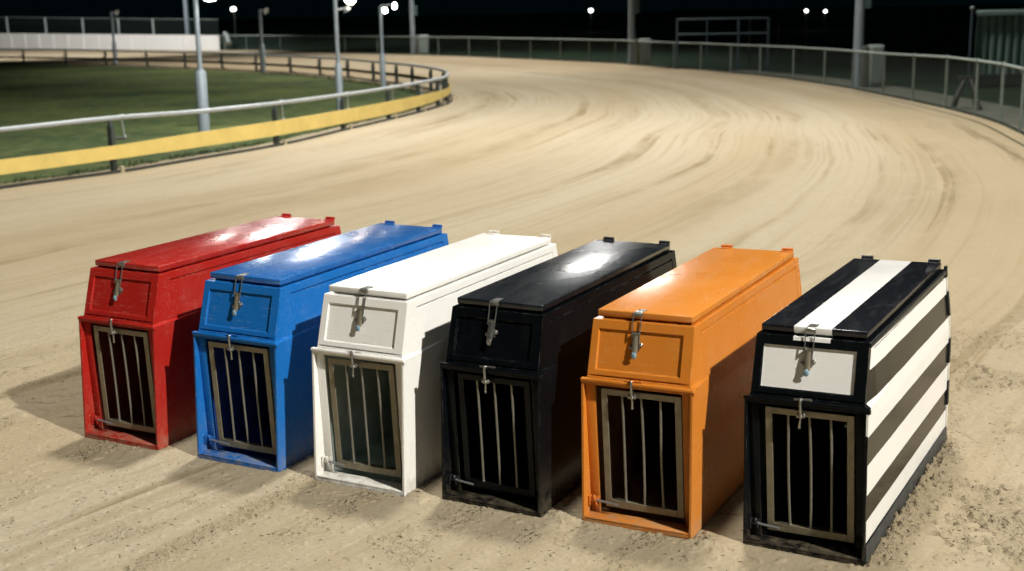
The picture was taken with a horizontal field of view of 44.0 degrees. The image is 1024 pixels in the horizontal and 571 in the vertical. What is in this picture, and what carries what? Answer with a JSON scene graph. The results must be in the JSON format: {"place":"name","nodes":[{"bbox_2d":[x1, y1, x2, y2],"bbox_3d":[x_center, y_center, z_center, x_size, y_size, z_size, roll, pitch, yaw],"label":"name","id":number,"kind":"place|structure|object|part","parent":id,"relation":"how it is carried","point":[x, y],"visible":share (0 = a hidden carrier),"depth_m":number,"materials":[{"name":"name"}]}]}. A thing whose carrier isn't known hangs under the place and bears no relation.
{"place":"outdoors","nodes":[
{"label":"outdoors","id":0,"kind":"place"},
{"bbox_2d":[0,64,435,183],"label":"infield","id":1,"kind":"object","parent":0,"point":[35,93],"visible":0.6,"depth_m":33.04,"materials":[{"name":"green plant"}]},
{"bbox_2d":[110,10,118,63],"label":"lamp post","id":2,"kind":"object","parent":1,"relation":"on","point":[116,12],"visible":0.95,"depth_m":58.30,"materials":[{"name":"grey metal"}]},
{"bbox_2d":[193,0,214,131],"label":"lamp post","id":3,"kind":"object","parent":1,"relation":"on","point":[201,95],"visible":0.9,"depth_m":23.41,"materials":[{"name":"grey metal"}]},
{"bbox_2d":[0,49,453,188],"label":"running rail","id":4,"kind":"object","parent":1,"relation":"on","point":[275,128],"visible":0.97,"depth_m":21.84,"materials":[{"name":"yellow metal"}]},
{"bbox_2d":[258,8,268,71],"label":"lamp post","id":5,"kind":"object","parent":1,"relation":"on","point":[262,53],"visible":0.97,"depth_m":48.35,"materials":[{"name":"grey metal"}]},
{"bbox_2d":[333,0,355,110],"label":"lamp post","id":6,"kind":"object","parent":1,"relation":"on","point":[338,75],"visible":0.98,"depth_m":26.89,"materials":[{"name":"grey metal"}]},
{"bbox_2d":[378,2,396,86],"bbox_3d":[-3.650,-7.088,37.416,0.571,2.498,0.171,-1,12,0],"label":"lamp post","id":7,"kind":"object","parent":1,"relation":"on","point":[382,62],"visible":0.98,"depth_m":37.40,"materials":[{"name":"grey metal"}]},
{"bbox_2d":[0,48,1023,570],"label":"track","id":8,"kind":"structure","parent":0,"point":[686,164],"depth_m":16.63,"materials":[{"name":"beige sand"}]},
{"bbox_2d":[0,33,219,49],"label":"white hoarding","id":9,"kind":"object","parent":8,"relation":"on","point":[94,41],"visible":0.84,"depth_m":85.07,"materials":[{"name":"paint"}]},
{"bbox_2d":[0,17,218,34],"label":"tall fence","id":10,"kind":"object","parent":9,"relation":"on","point":[82,28],"visible":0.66,"depth_m":85.73,"materials":[{"name":"grey"}]},
{"bbox_2d":[78,213,340,449],"bbox_3d":[-1.698,0.193,7.497,0.537,0.982,1.822,6,14,26],"label":"starting box","id":11,"kind":"object","parent":8,"relation":"on","point":[139,320],"visible":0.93,"depth_m":6.85,"materials":[{"name":"red metal"}]},
{"bbox_2d":[192,220,448,471],"bbox_3d":[-0.994,0.258,7.130,0.535,0.977,1.805,6,14,27],"label":"starting box","id":12,"kind":"object","parent":8,"relation":"on","point":[255,337],"visible":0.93,"depth_m":6.49,"materials":[{"name":"blue metal"}]},
{"bbox_2d":[311,230,557,496],"bbox_3d":[-0.338,0.328,6.778,0.533,0.975,1.779,5,14,27],"label":"starting box","id":13,"kind":"object","parent":8,"relation":"on","point":[379,353],"visible":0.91,"depth_m":6.16,"materials":[{"name":"white metal"}]},
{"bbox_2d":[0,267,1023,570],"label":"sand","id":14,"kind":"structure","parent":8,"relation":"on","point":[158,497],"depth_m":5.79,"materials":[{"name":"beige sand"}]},
{"bbox_2d":[439,237,676,517],"bbox_3d":[0.307,0.376,6.495,0.530,0.968,1.777,5,14,28],"label":"starting box","id":15,"kind":"object","parent":8,"relation":"on","point":[513,368],"visible":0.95,"depth_m":5.90,"materials":[{"name":"black metal"}]},
{"bbox_2d":[580,244,801,538],"bbox_3d":[0.941,0.424,6.228,0.530,0.968,1.775,4,14,28],"label":"starting box","id":16,"kind":"object","parent":8,"relation":"on","point":[666,382],"visible":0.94,"depth_m":5.67,"materials":[{"name":"orange metal"}]},
{"bbox_2d":[743,255,950,565],"bbox_3d":[1.611,0.483,5.913,0.529,0.964,1.720,4,14,29],"label":"starting box","id":17,"kind":"object","parent":8,"relation":"on","point":[846,400],"visible":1,"depth_m":5.42,"materials":[{"name":"metal"}]},
{"bbox_2d":[0,4,1023,107],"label":"ground","id":18,"kind":"structure","parent":0,"point":[943,30],"depth_m":109.49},
{"bbox_2d":[183,0,189,34],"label":"floodlight mast","id":19,"kind":"object","parent":18,"relation":"on","point":[185,6],"depth_m":84.41,"materials":[{"name":"grey metal"}]},
{"bbox_2d":[223,31,231,49],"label":"loudspeaker","id":20,"kind":"object","parent":18,"relation":"on","point":[227,39],"visible":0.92,"depth_m":77.38,"materials":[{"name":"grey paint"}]},
{"bbox_2d":[231,6,235,37],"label":"street lamp","id":21,"kind":"object","parent":18,"relation":"on","point":[233,8],"visible":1,"depth_m":107.68,"materials":[{"name":"metal"}]},
{"bbox_2d":[409,0,416,53],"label":"floodlight mast","id":22,"kind":"object","parent":18,"relation":"on","point":[412,9],"visible":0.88,"depth_m":64.68,"materials":[{"name":"metal"}]},
{"bbox_2d":[589,8,592,31],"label":"street lamp","id":23,"kind":"object","parent":18,"relation":"on","point":[590,10],"visible":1,"depth_m":117.62,"materials":[{"name":"metal"}]},
{"bbox_2d":[220,35,1023,134],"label":"chain link fence","id":24,"kind":"object","parent":18,"relation":"on","point":[1020,130],"visible":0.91,"depth_m":37.66,"materials":[{"name":"grey metal"}]},
{"bbox_2d":[676,17,769,69],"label":"tubular frame","id":25,"kind":"object","parent":18,"relation":"on","point":[738,33],"visible":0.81,"depth_m":44.53,"materials":[{"name":"grey metal"}]},
{"bbox_2d":[748,15,916,63],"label":"tall fence","id":26,"kind":"object","parent":18,"relation":"on","point":[805,35],"visible":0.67,"depth_m":52.76,"materials":[{"name":"metal"}]},
{"bbox_2d":[967,6,974,87],"bbox_3d":[12.085,-6.280,33.378,0.114,2.140,0.120,-1,12,0],"label":"steel post","id":27,"kind":"object","parent":18,"relation":"on","point":[972,8],"visible":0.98,"depth_m":33.30,"materials":[{"name":"grey metal"}]},
{"bbox_2d":[973,9,1023,85],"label":"metal shed","id":28,"kind":"structure","parent":18,"relation":"on","point":[999,35],"depth_m":33.45,"materials":[{"name":"green metal"}]},
{"bbox_2d":[0,0,1023,22],"label":"sky","id":29,"kind":"structure","parent":0,"point":[76,10],"materials":[{"name":"black"}]},
{"bbox_2d":[255,50,1023,145],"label":"verge","id":30,"kind":"structure","parent":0,"point":[924,107],"depth_m":24.66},
{"bbox_2d":[415,35,428,53],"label":"electrical cabinet","id":31,"kind":"object","parent":30,"relation":"on","point":[424,47],"visible":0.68,"depth_m":64.58,"materials":[{"name":"grey metal"}]},
{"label":"door","id":32,"kind":"part","parent":31,"relation":"part of","materials":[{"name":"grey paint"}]},
{"bbox_2d":[628,0,638,62],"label":"floodlight mast","id":33,"kind":"object","parent":30,"relation":"on","point":[633,7],"visible":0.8,"depth_m":49.09,"materials":[{"name":"metal"}]},
{"bbox_2d":[635,38,650,64],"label":"electrical cabinet","id":34,"kind":"object","parent":30,"relation":"on","point":[642,49],"visible":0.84,"depth_m":48.46,"materials":[{"name":"grey metal"}]},
{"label":"door","id":35,"kind":"part","parent":34,"relation":"part of","materials":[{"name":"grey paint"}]},
{"bbox_2d":[734,70,1023,128],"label":"path","id":36,"kind":"structure","parent":0,"point":[965,102],"depth_m":30.24,"materials":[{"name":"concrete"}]},
{"bbox_2d":[851,0,871,86],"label":"floodlight mast","id":37,"kind":"object","parent":36,"relation":"on","point":[861,6],"visible":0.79,"depth_m":34.45,"materials":[{"name":"metal"}]},
{"bbox_2d":[860,45,883,86],"bbox_3d":[9.796,-5.976,34.453,0.550,1.130,0.412,-1,12,0],"label":"electrical cabinet","id":38,"kind":"object","parent":36,"relation":"on","point":[876,48],"visible":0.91,"depth_m":34.30,"materials":[{"name":"grey metal"}]},
{"bbox_3d":[9.881,-5.955,34.253,0.280,0.930,0.011,-1,12,0],"label":"door","id":39,"kind":"part","parent":38,"relation":"part of","materials":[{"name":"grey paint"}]},
{"bbox_2d":[950,75,981,108],"bbox_3d":[9.801,-4.161,27.189,0.658,0.700,0.906,5,14,24],"label":"trestle","id":40,"kind":"object","parent":36,"relation":"on","point":[954,103],"visible":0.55,"depth_m":27.04,"materials":[{"name":"grey metal"}]}
]}

